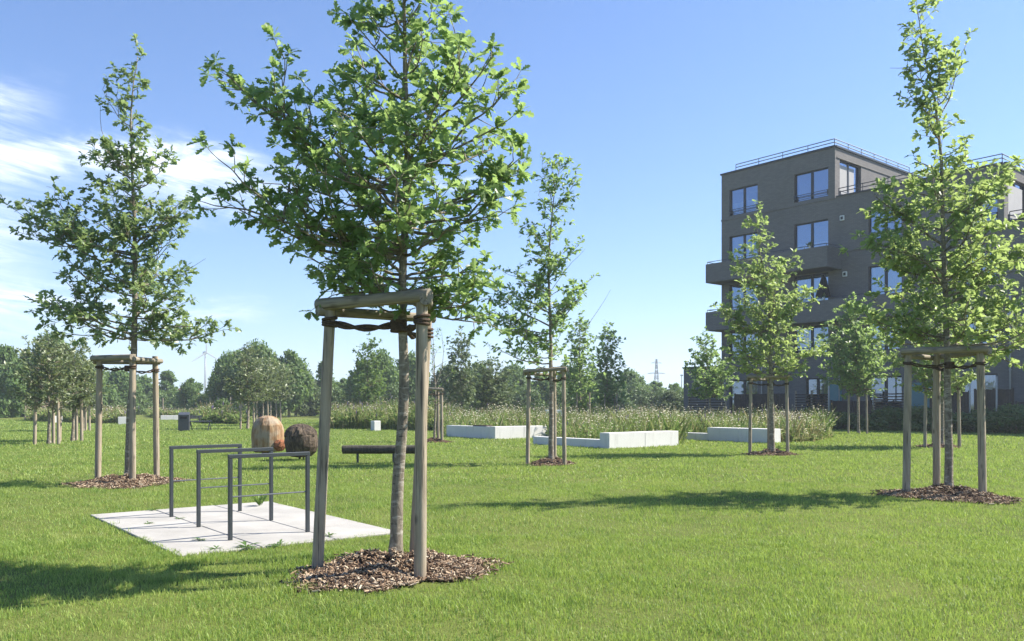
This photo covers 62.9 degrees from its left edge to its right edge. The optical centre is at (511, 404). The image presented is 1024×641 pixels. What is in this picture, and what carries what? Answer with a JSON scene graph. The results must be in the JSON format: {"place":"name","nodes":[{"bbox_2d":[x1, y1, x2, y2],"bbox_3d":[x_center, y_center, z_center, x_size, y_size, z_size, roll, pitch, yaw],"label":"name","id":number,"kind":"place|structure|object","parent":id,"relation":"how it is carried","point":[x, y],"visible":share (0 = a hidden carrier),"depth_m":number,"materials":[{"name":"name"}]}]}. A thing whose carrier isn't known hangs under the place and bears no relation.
{"place":"outdoors","nodes":[
{"label":"outdoors","id":0,"kind":"place"},
{"bbox_2d":[90,501,389,556],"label":"paving","id":1,"kind":"structure","parent":0,"point":[252,523],"depth_m":10.05,"materials":[{"name":"white concrete"}]},
{"bbox_2d":[169,444,241,516],"bbox_3d":[-4.122,1.014,11.300,0.972,0.931,0.046,0,0,-40],"label":"bicycle stand","id":2,"kind":"object","parent":1,"relation":"on","point":[171,480],"visible":1,"depth_m":11.20,"materials":[{"name":"paint"}]},
{"bbox_2d":[196,447,273,526],"bbox_3d":[-3.421,1.014,10.375,0.957,0.931,0.047,0,0,-39],"label":"bicycle stand","id":3,"kind":"object","parent":1,"relation":"on","point":[199,487],"visible":1,"depth_m":10.25,"materials":[{"name":"paint"}]},
{"bbox_2d":[227,452,309,540],"bbox_3d":[-2.716,1.014,9.400,0.955,0.931,0.046,0,0,-40],"label":"bicycle stand","id":4,"kind":"object","parent":1,"relation":"on","point":[231,496],"visible":1,"depth_m":9.35,"materials":[{"name":"paint"}]},
{"bbox_2d":[0,410,1023,640],"bbox_3d":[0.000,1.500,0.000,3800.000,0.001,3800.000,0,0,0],"label":"ground","id":5,"kind":"structure","parent":0,"point":[643,613],"depth_m":8.71,"materials":[{"name":"green plant"}]},
{"bbox_2d":[0,343,28,417],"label":"tree","id":6,"kind":"object","parent":5,"relation":"on","point":[10,400],"visible":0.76,"depth_m":91.39,"materials":[{"name":"green plant"}]},
{"bbox_2d":[16,350,46,416],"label":"tree","id":7,"kind":"object","parent":5,"relation":"on","point":[22,366],"visible":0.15,"depth_m":97.04,"materials":[{"name":"green plant"}]},
{"bbox_2d":[0,324,89,443],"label":"orchard tree","id":8,"kind":"object","parent":5,"relation":"on","point":[56,379],"visible":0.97,"depth_m":31.25,"materials":[{"name":"green plant"}]},
{"bbox_2d":[33,399,59,444],"bbox_3d":[-17.549,0.670,31.452,0.880,1.761,0.915,0,0,-41],"label":"tree support","id":9,"kind":"object","parent":5,"relation":"on","point":[53,423],"visible":0.69,"depth_m":31.35,"materials":[{"name":"brown wood"}]},
{"bbox_2d":[24,331,73,406],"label":"tree","id":10,"kind":"object","parent":5,"relation":"on","point":[35,345],"visible":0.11,"depth_m":98.53,"materials":[{"name":"green plant"}]},
{"bbox_2d":[60,399,82,440],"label":"tree support","id":11,"kind":"object","parent":5,"relation":"on","point":[81,423],"visible":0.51,"depth_m":33.86,"materials":[{"name":"brown wood"}]},
{"bbox_2d":[40,336,110,440],"bbox_3d":[-17.904,-0.625,34.037,2.478,4.371,2.274,0,0,32],"label":"orchard tree","id":12,"kind":"object","parent":5,"relation":"on","point":[83,396],"visible":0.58,"depth_m":33.95,"materials":[{"name":"green plant"}]},
{"bbox_2d":[24,402,138,422],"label":"meadow plants","id":13,"kind":"object","parent":5,"relation":"on","point":[111,414],"visible":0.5,"depth_m":69.23,"materials":[{"name":"plant"}]},
{"bbox_2d":[60,357,106,430],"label":"orchard tree","id":14,"kind":"object","parent":5,"relation":"on","point":[93,392],"visible":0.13,"depth_m":46.92,"materials":[{"name":"green plant"}]},
{"bbox_2d":[87,363,120,407],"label":"tree","id":15,"kind":"object","parent":5,"relation":"on","point":[106,398],"visible":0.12,"depth_m":108.06,"materials":[{"name":"green plant"}]},
{"bbox_2d":[0,33,241,476],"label":"oak tree","id":16,"kind":"object","parent":5,"relation":"on","point":[77,233],"visible":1,"depth_m":15.74,"materials":[{"name":"green plant"}]},
{"bbox_2d":[104,366,146,413],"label":"tree","id":17,"kind":"object","parent":5,"relation":"on","point":[118,381],"visible":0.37,"depth_m":116.78,"materials":[{"name":"green plant"}]},
{"bbox_2d":[90,354,162,478],"bbox_3d":[-7.459,0.303,15.971,1.130,2.496,1.299,0,0,0],"label":"tree support","id":18,"kind":"object","parent":5,"relation":"on","point":[131,360],"visible":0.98,"depth_m":15.92,"materials":[{"name":"brown wood"}]},
{"bbox_2d":[61,473,193,489],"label":"bark mulch","id":19,"kind":"object","parent":5,"relation":"on","point":[113,481],"visible":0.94,"depth_m":15.40,"materials":[{"name":"wood"}]},
{"bbox_2d":[136,392,152,414],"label":"bush","id":20,"kind":"object","parent":5,"relation":"on","point":[147,404],"visible":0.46,"depth_m":119.43,"materials":[{"name":"green plant"}]},
{"bbox_2d":[136,375,161,394],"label":"tree","id":21,"kind":"object","parent":5,"relation":"on","point":[144,381],"visible":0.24,"depth_m":127.15,"materials":[{"name":"green plant"}]},
{"bbox_2d":[159,369,178,397],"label":"tree","id":22,"kind":"object","parent":5,"relation":"on","point":[167,379],"visible":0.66,"depth_m":134.28,"materials":[{"name":"green plant"}]},
{"bbox_2d":[144,406,203,417],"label":"meadow plants","id":23,"kind":"object","parent":5,"relation":"on","point":[167,411],"visible":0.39,"depth_m":92.21,"materials":[{"name":"plant"}]},
{"bbox_2d":[178,412,189,430],"bbox_3d":[-18.208,0.985,46.495,0.560,1.090,0.530,0,0,-14],"label":"litter bin","id":24,"kind":"object","parent":5,"relation":"on","point":[183,421],"visible":0.89,"depth_m":46.26,"materials":[{"name":"metal"}]},
{"bbox_2d":[173,377,203,408],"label":"tree","id":25,"kind":"object","parent":5,"relation":"on","point":[189,390],"visible":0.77,"depth_m":110.96,"materials":[{"name":"green plant"}]},
{"bbox_2d":[203,349,237,405],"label":"tree","id":26,"kind":"object","parent":5,"relation":"on","point":[216,383],"visible":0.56,"depth_m":98.64,"materials":[{"name":"green plant"}]},
{"bbox_2d":[194,401,255,423],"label":"meadow plants","id":27,"kind":"object","parent":5,"relation":"on","point":[225,415],"visible":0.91,"depth_m":64.97,"materials":[{"name":"plant"}]},
{"bbox_2d":[219,342,277,427],"bbox_3d":[-16.149,-1.137,51.081,3.428,5.393,3.444,0,0,0],"label":"orchard tree","id":28,"kind":"object","parent":5,"relation":"on","point":[242,386],"visible":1,"depth_m":50.77,"materials":[{"name":"green plant"}]},
{"bbox_2d":[230,338,287,416],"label":"tree","id":29,"kind":"object","parent":5,"relation":"on","point":[266,349],"visible":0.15,"depth_m":97.07,"materials":[{"name":"green plant"}]},
{"bbox_2d":[246,354,287,415],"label":"orchard tree","id":30,"kind":"object","parent":5,"relation":"on","point":[276,388],"visible":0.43,"depth_m":57.86,"materials":[{"name":"green plant"}]},
{"bbox_2d":[251,416,284,452],"bbox_3d":[-7.146,0.935,24.581,0.979,1.202,0.882,0,0,-17],"label":"wooden sculpture","id":31,"kind":"object","parent":5,"relation":"on","point":[267,431],"visible":0.84,"depth_m":24.28,"materials":[{"name":"brown wood"}]},
{"bbox_2d":[258,356,299,416],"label":"orchard tree","id":32,"kind":"object","parent":5,"relation":"on","point":[285,393],"visible":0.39,"depth_m":65.95,"materials":[{"name":"green plant"}]},
{"bbox_2d":[264,348,317,416],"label":"tree","id":33,"kind":"object","parent":5,"relation":"on","point":[303,379],"visible":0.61,"depth_m":95.14,"materials":[{"name":"green plant"}]},
{"bbox_2d":[284,424,317,459],"bbox_3d":[-5.643,1.035,22.398,0.904,1.030,0.918,0,0,0],"label":"wooden sculpture","id":34,"kind":"object","parent":5,"relation":"on","point":[301,437],"visible":0.88,"depth_m":22.08,"materials":[{"name":"brown wood"}]},
{"bbox_2d":[295,369,320,416],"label":"tree","id":35,"kind":"object","parent":5,"relation":"on","point":[309,408],"visible":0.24,"depth_m":101.83,"materials":[{"name":"green plant"}]},
{"bbox_2d":[314,384,344,414],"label":"bush","id":36,"kind":"object","parent":5,"relation":"on","point":[336,393],"visible":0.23,"depth_m":102.86,"materials":[{"name":"green plant"}]},
{"bbox_2d":[185,0,534,553],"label":"oak tree","id":37,"kind":"object","parent":5,"relation":"on","point":[353,237],"visible":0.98,"depth_m":7.37,"materials":[{"name":"green plant"}]},
{"bbox_2d":[342,357,382,407],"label":"tree","id":38,"kind":"object","parent":5,"relation":"on","point":[349,396],"visible":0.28,"depth_m":94.84,"materials":[{"name":"green plant"}]},
{"bbox_2d":[350,332,396,405],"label":"young tree","id":39,"kind":"object","parent":5,"relation":"on","point":[377,391],"visible":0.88,"depth_m":65.80,"materials":[{"name":"green plant"}]},
{"bbox_2d":[312,288,435,581],"bbox_3d":[-1.236,0.289,7.660,1.139,2.528,1.329,0,0,0],"label":"tree support","id":40,"kind":"object","parent":5,"relation":"on","point":[331,310],"visible":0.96,"depth_m":7.45,"materials":[{"name":"brown wood"}]},
{"bbox_2d":[342,445,414,462],"bbox_3d":[-3.365,1.285,21.300,1.889,0.490,0.308,0,0,-3],"label":"bench","id":41,"kind":"object","parent":5,"relation":"on","point":[357,450],"visible":0.8,"depth_m":21.17,"materials":[{"name":"paint"}]},
{"bbox_2d":[370,348,398,405],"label":"tree","id":42,"kind":"object","parent":5,"relation":"on","point":[387,359],"visible":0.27,"depth_m":97.06,"materials":[{"name":"green plant"}]},
{"bbox_2d":[315,394,457,430],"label":"meadow plants","id":43,"kind":"object","parent":5,"relation":"on","point":[343,416],"visible":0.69,"depth_m":50.54,"materials":[{"name":"plant"}]},
{"bbox_2d":[277,547,513,593],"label":"bark mulch","id":44,"kind":"object","parent":5,"relation":"on","point":[364,570],"visible":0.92,"depth_m":7.17,"materials":[{"name":"wood"}]},
{"bbox_2d":[381,383,410,403],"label":"bush","id":45,"kind":"object","parent":5,"relation":"on","point":[394,390],"visible":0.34,"depth_m":95.14,"materials":[{"name":"green plant"}]},
{"bbox_2d":[393,350,430,401],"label":"tree","id":46,"kind":"object","parent":5,"relation":"on","point":[412,364],"visible":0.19,"depth_m":102.71,"materials":[{"name":"green plant"}]},
{"bbox_2d":[428,387,444,439],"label":"tree support","id":47,"kind":"object","parent":5,"relation":"on","point":[438,389],"visible":0.66,"depth_m":32.89,"materials":[{"name":"brown wood"}]},
{"bbox_2d":[429,328,454,438],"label":"young tree","id":48,"kind":"object","parent":5,"relation":"on","point":[435,384],"visible":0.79,"depth_m":33.17,"materials":[{"name":"green plant"}]},
{"bbox_2d":[430,363,469,407],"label":"tree","id":49,"kind":"object","parent":5,"relation":"on","point":[441,378],"visible":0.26,"depth_m":97.03,"materials":[{"name":"green plant"}]},
{"bbox_2d":[439,325,482,413],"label":"young tree","id":50,"kind":"object","parent":5,"relation":"on","point":[463,394],"visible":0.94,"depth_m":59.72,"materials":[{"name":"green plant"}]},
{"bbox_2d":[446,425,491,438],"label":"planter wall","id":51,"kind":"structure","parent":5,"relation":"on","point":[477,431],"depth_m":37.34,"materials":[{"name":"white concrete"}]},
{"bbox_2d":[466,351,519,412],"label":"young tree","id":52,"kind":"object","parent":5,"relation":"on","point":[490,382],"visible":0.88,"depth_m":63.48,"materials":[{"name":"green plant"}]},
{"bbox_2d":[493,362,532,412],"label":"tree","id":53,"kind":"object","parent":5,"relation":"on","point":[518,377],"visible":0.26,"depth_m":108.50,"materials":[{"name":"green plant"}]},
{"bbox_2d":[489,425,548,438],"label":"planter wall","id":54,"kind":"structure","parent":5,"relation":"on","point":[500,432],"depth_m":36.46,"materials":[{"name":"white concrete"}]},
{"bbox_2d":[506,385,547,413],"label":"bush","id":55,"kind":"object","parent":5,"relation":"on","point":[521,398],"visible":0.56,"depth_m":97.05,"materials":[{"name":"green plant"}]},
{"bbox_2d":[469,152,609,459],"bbox_3d":[0.661,-2.408,20.840,2.855,7.936,2.431,0,0,29],"label":"oak tree","id":56,"kind":"object","parent":5,"relation":"on","point":[538,281],"visible":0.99,"depth_m":20.83,"materials":[{"name":"green plant"}]},
{"bbox_2d":[519,372,566,407],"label":"tree","id":57,"kind":"object","parent":5,"relation":"on","point":[541,387],"visible":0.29,"depth_m":102.32,"materials":[{"name":"green plant"}]},
{"bbox_2d":[523,366,568,464],"bbox_3d":[0.834,0.311,21.098,1.140,2.479,1.240,0,0,0],"label":"tree support","id":58,"kind":"object","parent":5,"relation":"on","point":[562,370],"visible":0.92,"depth_m":20.91,"materials":[{"name":"brown wood"}]},
{"bbox_2d":[525,456,575,465],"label":"bark mulch","id":59,"kind":"object","parent":5,"relation":"on","point":[557,460],"visible":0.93,"depth_m":20.64,"materials":[{"name":"wood"}]},
{"bbox_2d":[539,383,574,414],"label":"bush","id":60,"kind":"object","parent":5,"relation":"on","point":[558,393],"visible":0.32,"depth_m":99.02,"materials":[{"name":"green plant"}]},
{"bbox_2d":[533,436,599,447],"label":"planter wall","id":61,"kind":"structure","parent":5,"relation":"on","point":[584,442],"depth_m":29.69,"materials":[{"name":"white concrete"}]},
{"bbox_2d":[556,310,606,415],"bbox_3d":[4.410,-2.257,53.930,3.034,7.634,2.978,0,0,-31],"label":"young tree","id":62,"kind":"object","parent":5,"relation":"on","point":[576,374],"visible":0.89,"depth_m":53.77,"materials":[{"name":"green plant"}]},
{"bbox_2d":[586,320,631,411],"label":"young tree","id":63,"kind":"object","parent":5,"relation":"on","point":[608,385],"visible":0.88,"depth_m":57.75,"materials":[{"name":"green plant"}]},
{"bbox_2d":[609,385,637,411],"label":"bush","id":64,"kind":"object","parent":5,"relation":"on","point":[628,402],"visible":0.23,"depth_m":107.32,"materials":[{"name":"green plant"}]},
{"bbox_2d":[617,367,652,394],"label":"tree","id":65,"kind":"object","parent":5,"relation":"on","point":[634,380],"visible":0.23,"depth_m":128.88,"materials":[{"name":"green plant"}]},
{"bbox_2d":[600,431,677,448],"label":"planter wall","id":66,"kind":"structure","parent":5,"relation":"on","point":[608,440],"depth_m":29.12,"materials":[{"name":"white concrete"}]},
{"bbox_2d":[621,384,656,413],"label":"bush","id":67,"kind":"object","parent":5,"relation":"on","point":[645,395],"visible":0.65,"depth_m":110.81,"materials":[{"name":"green plant"}]},
{"bbox_2d":[443,398,842,443],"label":"meadow plants","id":68,"kind":"object","parent":5,"relation":"on","point":[595,423],"visible":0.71,"depth_m":36.98,"materials":[{"name":"plant"}]},
{"bbox_2d":[651,390,683,414],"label":"tree","id":69,"kind":"object","parent":5,"relation":"on","point":[671,399],"visible":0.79,"depth_m":91.19,"materials":[{"name":"green plant"}]},
{"bbox_2d":[688,391,726,416],"bbox_3d":[12.871,0.350,55.323,0.117,2.400,3.040,0,0,-40],"label":"garden screen","id":70,"kind":"object","parent":5,"relation":"on","point":[707,402],"visible":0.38,"depth_m":55.29,"materials":[{"name":"grey wood"}]},
{"bbox_2d":[682,326,738,414],"bbox_3d":[11.416,-1.437,47.062,3.610,5.994,3.364,0,0,0],"label":"young tree","id":71,"kind":"object","parent":5,"relation":"on","point":[714,382],"visible":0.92,"depth_m":46.77,"materials":[{"name":"green plant"}]},
{"bbox_2d":[708,427,780,442],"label":"planter wall","id":72,"kind":"structure","parent":5,"relation":"on","point":[731,434],"depth_m":33.18,"materials":[{"name":"white concrete"}]},
{"bbox_2d":[734,393,784,412],"bbox_3d":[17.071,0.400,57.767,0.116,2.340,4.110,0,0,-40],"label":"board fence","id":73,"kind":"object","parent":5,"relation":"on","point":[741,401],"visible":0.34,"depth_m":57.82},
{"bbox_2d":[746,375,791,452],"bbox_3d":[7.622,0.338,25.250,1.287,2.426,1.232,0,0,0],"label":"tree support","id":74,"kind":"object","parent":5,"relation":"on","point":[750,378],"visible":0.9,"depth_m":24.95,"materials":[{"name":"brown wood"}]},
{"bbox_2d":[741,448,801,455],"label":"bark mulch","id":75,"kind":"object","parent":5,"relation":"on","point":[768,452],"visible":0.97,"depth_m":24.62,"materials":[{"name":"wood"}]},
{"bbox_2d":[709,199,836,451],"bbox_3d":[7.678,-2.267,24.924,2.986,7.655,3.161,0,0,-42],"label":"oak tree","id":76,"kind":"object","parent":5,"relation":"on","point":[778,313],"visible":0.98,"depth_m":24.79,"materials":[{"name":"green plant"}]},
{"bbox_2d":[762,407,836,442],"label":"meadow plants","id":77,"kind":"object","parent":5,"relation":"on","point":[814,433],"visible":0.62,"depth_m":34.04,"materials":[{"name":"plant"}]},
{"bbox_2d":[795,390,829,412],"bbox_3d":[19.511,0.325,54.500,0.117,2.450,2.426,0,0,-40],"label":"garden screen","id":78,"kind":"object","parent":5,"relation":"on","point":[811,399],"visible":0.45,"depth_m":54.47,"materials":[{"name":"grey wood"}]},
{"bbox_2d":[830,411,865,429],"bbox_3d":[19.625,1.011,49.942,3.056,1.274,3.536,0,0,25],"label":"garden bush","id":79,"kind":"object","parent":5,"relation":"on","point":[840,420],"visible":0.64,"depth_m":49.30,"materials":[{"name":"green plant"}]},
{"bbox_2d":[830,400,871,425],"bbox_3d":[21.558,0.650,53.267,0.116,1.840,2.773,0,0,-39],"label":"board fence","id":80,"kind":"object","parent":5,"relation":"on","point":[841,406],"visible":0.38,"depth_m":53.19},
{"bbox_2d":[684,138,1023,426],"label":"apartment block","id":81,"kind":"structure","parent":5,"relation":"on","point":[819,198],"depth_m":57.90,"materials":[{"name":"grey brick"}]},
{"bbox_2d":[729,184,757,215],"bbox_3d":[17.421,-15.250,62.692,0.482,1.994,2.540,0,0,-39],"label":"window","id":82,"kind":"structure","parent":81,"relation":"in","point":[745,206],"depth_m":62.75,"materials":[{"name":"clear glass"}]},
{"bbox_2d":[731,232,757,259],"bbox_3d":[17.504,-11.125,62.761,0.265,3.144,2.494,0,0,-39],"label":"window","id":83,"kind":"structure","parent":81,"relation":"in","point":[744,236],"depth_m":62.75,"materials":[{"name":"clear glass"}]},
{"bbox_2d":[731,380,757,411],"bbox_3d":[17.504,-0.250,62.761,0.265,3.094,2.494,0,0,-39],"label":"window","id":84,"kind":"structure","parent":81,"relation":"in","point":[742,386],"depth_m":62.95,"materials":[{"name":"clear glass"}]},
{"bbox_2d":[793,168,827,202],"bbox_3d":[20.884,-15.250,58.348,0.307,1.994,2.640,0,0,-39],"label":"window","id":85,"kind":"structure","parent":81,"relation":"in","point":[812,172],"depth_m":58.43,"materials":[{"name":"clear glass"}]},
{"bbox_2d":[793,325,827,354],"bbox_3d":[20.952,-4.475,58.404,0.482,1.944,2.640,0,0,-39],"label":"window","id":86,"kind":"structure","parent":81,"relation":"in","point":[812,333],"depth_m":58.49,"materials":[{"name":"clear glass"}]},
{"bbox_2d":[795,219,827,249],"bbox_3d":[21.035,-11.125,58.473,0.265,3.144,2.594,0,0,-39],"label":"window","id":87,"kind":"structure","parent":81,"relation":"in","point":[812,223],"depth_m":58.43,"materials":[{"name":"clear glass"}]},
{"bbox_2d":[795,273,827,301],"bbox_3d":[21.035,-7.525,58.473,0.265,3.044,2.594,0,0,-39],"label":"window","id":88,"kind":"structure","parent":81,"relation":"in","point":[813,281],"depth_m":58.74,"materials":[{"name":"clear glass"}]},
{"bbox_2d":[815,274,830,297],"bbox_3d":[21.088,-7.374,56.767,0.947,2.851,0.947,0,0,28],"label":"folded parasol","id":89,"kind":"object","parent":81,"relation":"on","point":[822,291],"visible":0.73,"depth_m":56.54,"materials":[{"name":"fabric"}]},
{"bbox_2d":[870,263,901,293],"bbox_3d":[24.374,-7.525,54.427,0.265,3.044,2.194,0,0,-40],"label":"window","id":90,"kind":"structure","parent":81,"relation":"in","point":[891,278],"depth_m":54.66,"materials":[{"name":"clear glass"}]},
{"bbox_2d":[911,383,931,407],"bbox_3d":[25.519,0.000,52.481,0.110,2.700,1.850,0,0,-39],"label":"door","id":91,"kind":"structure","parent":81,"relation":"in","point":[917,398],"depth_m":52.50,"materials":[{"name":"glass"}]},
{"bbox_2d":[963,374,997,390],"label":"window","id":92,"kind":"structure","parent":81,"relation":"in","point":[990,379],"depth_m":49.82,"materials":[{"name":"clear glass"}]},
{"bbox_2d":[816,292,892,433],"bbox_3d":[17.366,-2.088,42.476,3.595,7.296,4.118,0,0,0],"label":"young tree","id":93,"kind":"object","parent":5,"relation":"on","point":[854,353],"visible":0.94,"depth_m":42.15,"materials":[{"name":"green plant"}]},
{"bbox_2d":[846,388,869,432],"bbox_3d":[17.499,0.359,42.647,0.968,2.384,1.341,0,0,0],"label":"tree support","id":94,"kind":"object","parent":5,"relation":"on","point":[848,414],"visible":0.61,"depth_m":42.64,"materials":[{"name":"brown wood"}]},
{"bbox_2d":[850,405,923,430],"bbox_3d":[21.275,0.865,47.302,3.464,1.656,4.008,0,0,-38],"label":"garden bush","id":95,"kind":"object","parent":5,"relation":"on","point":[884,416],"visible":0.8,"depth_m":46.89,"materials":[{"name":"green plant"}]},
{"bbox_2d":[873,390,903,423],"bbox_3d":[22.786,0.325,50.527,0.118,2.450,2.008,0,0,-40],"label":"garden screen","id":96,"kind":"object","parent":5,"relation":"on","point":[874,402],"visible":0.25,"depth_m":50.71,"materials":[{"name":"grey wood"}]},
{"bbox_2d":[886,404,931,430],"bbox_3d":[22.647,0.840,46.373,3.772,1.720,3.260,0,0,-11],"label":"garden bush","id":97,"kind":"object","parent":5,"relation":"on","point":[917,412],"visible":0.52,"depth_m":45.95,"materials":[{"name":"green plant"}]},
{"bbox_2d":[838,0,1023,486],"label":"oak tree","id":98,"kind":"object","parent":5,"relation":"on","point":[967,216],"visible":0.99,"depth_m":13.68,"materials":[{"name":"green plant"}]},
{"bbox_2d":[875,246,997,444],"bbox_3d":[14.896,-1.992,29.123,3.674,7.103,4.123,0,0,0],"label":"oak tree","id":99,"kind":"object","parent":5,"relation":"on","point":[961,383],"visible":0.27,"depth_m":28.97,"materials":[{"name":"green plant"}]},
{"bbox_2d":[921,381,960,446],"bbox_3d":[14.949,0.375,29.499,1.350,2.352,1.234,0,0,0],"label":"tree support","id":100,"kind":"object","parent":5,"relation":"on","point":[958,421],"visible":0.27,"depth_m":29.15,"materials":[{"name":"brown wood"}]},
{"bbox_2d":[898,345,991,491],"bbox_3d":[7.135,0.310,13.606,1.265,2.481,1.177,0,0,-37],"label":"tree support","id":101,"kind":"object","parent":5,"relation":"on","point":[908,354],"visible":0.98,"depth_m":13.65,"materials":[{"name":"brown wood"}]},
{"bbox_2d":[870,483,1023,504],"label":"bark mulch","id":102,"kind":"object","parent":5,"relation":"on","point":[943,492],"visible":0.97,"depth_m":13.23,"materials":[{"name":"wood"}]},
{"bbox_2d":[929,391,968,427],"bbox_3d":[25.046,0.400,47.936,0.116,2.340,2.212,0,0,-40],"label":"board fence","id":103,"kind":"object","parent":5,"relation":"on","point":[964,401],"visible":0.12,"depth_m":47.38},
{"bbox_2d":[922,411,986,432],"bbox_3d":[23.801,1.011,44.986,3.260,1.274,3.772,0,0,16],"label":"garden bush","id":104,"kind":"object","parent":5,"relation":"on","point":[965,428],"visible":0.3,"depth_m":44.23,"materials":[{"name":"green plant"}]},
{"bbox_2d":[952,407,1018,433],"bbox_3d":[24.718,0.914,43.929,3.772,1.529,3.260,0,0,43],"label":"garden bush","id":105,"kind":"object","parent":5,"relation":"on","point":[970,418],"visible":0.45,"depth_m":43.27,"materials":[{"name":"green plant"}]},
{"bbox_2d":[974,388,1013,411],"bbox_3d":[26.587,0.350,46.224,0.116,2.440,2.022,0,0,-40],"label":"board fence","id":106,"kind":"object","parent":5,"relation":"on","point":[990,398],"visible":0.3,"depth_m":46.13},
{"bbox_2d":[975,402,1023,433],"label":"garden bush","id":107,"kind":"object","parent":5,"relation":"on","point":[1009,413],"visible":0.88,"depth_m":42.02,"materials":[{"name":"green plant"}]},
{"bbox_2d":[0,0,1023,394],"label":"sky","id":108,"kind":"structure","parent":0,"point":[654,101],"materials":[{"name":"blue"}]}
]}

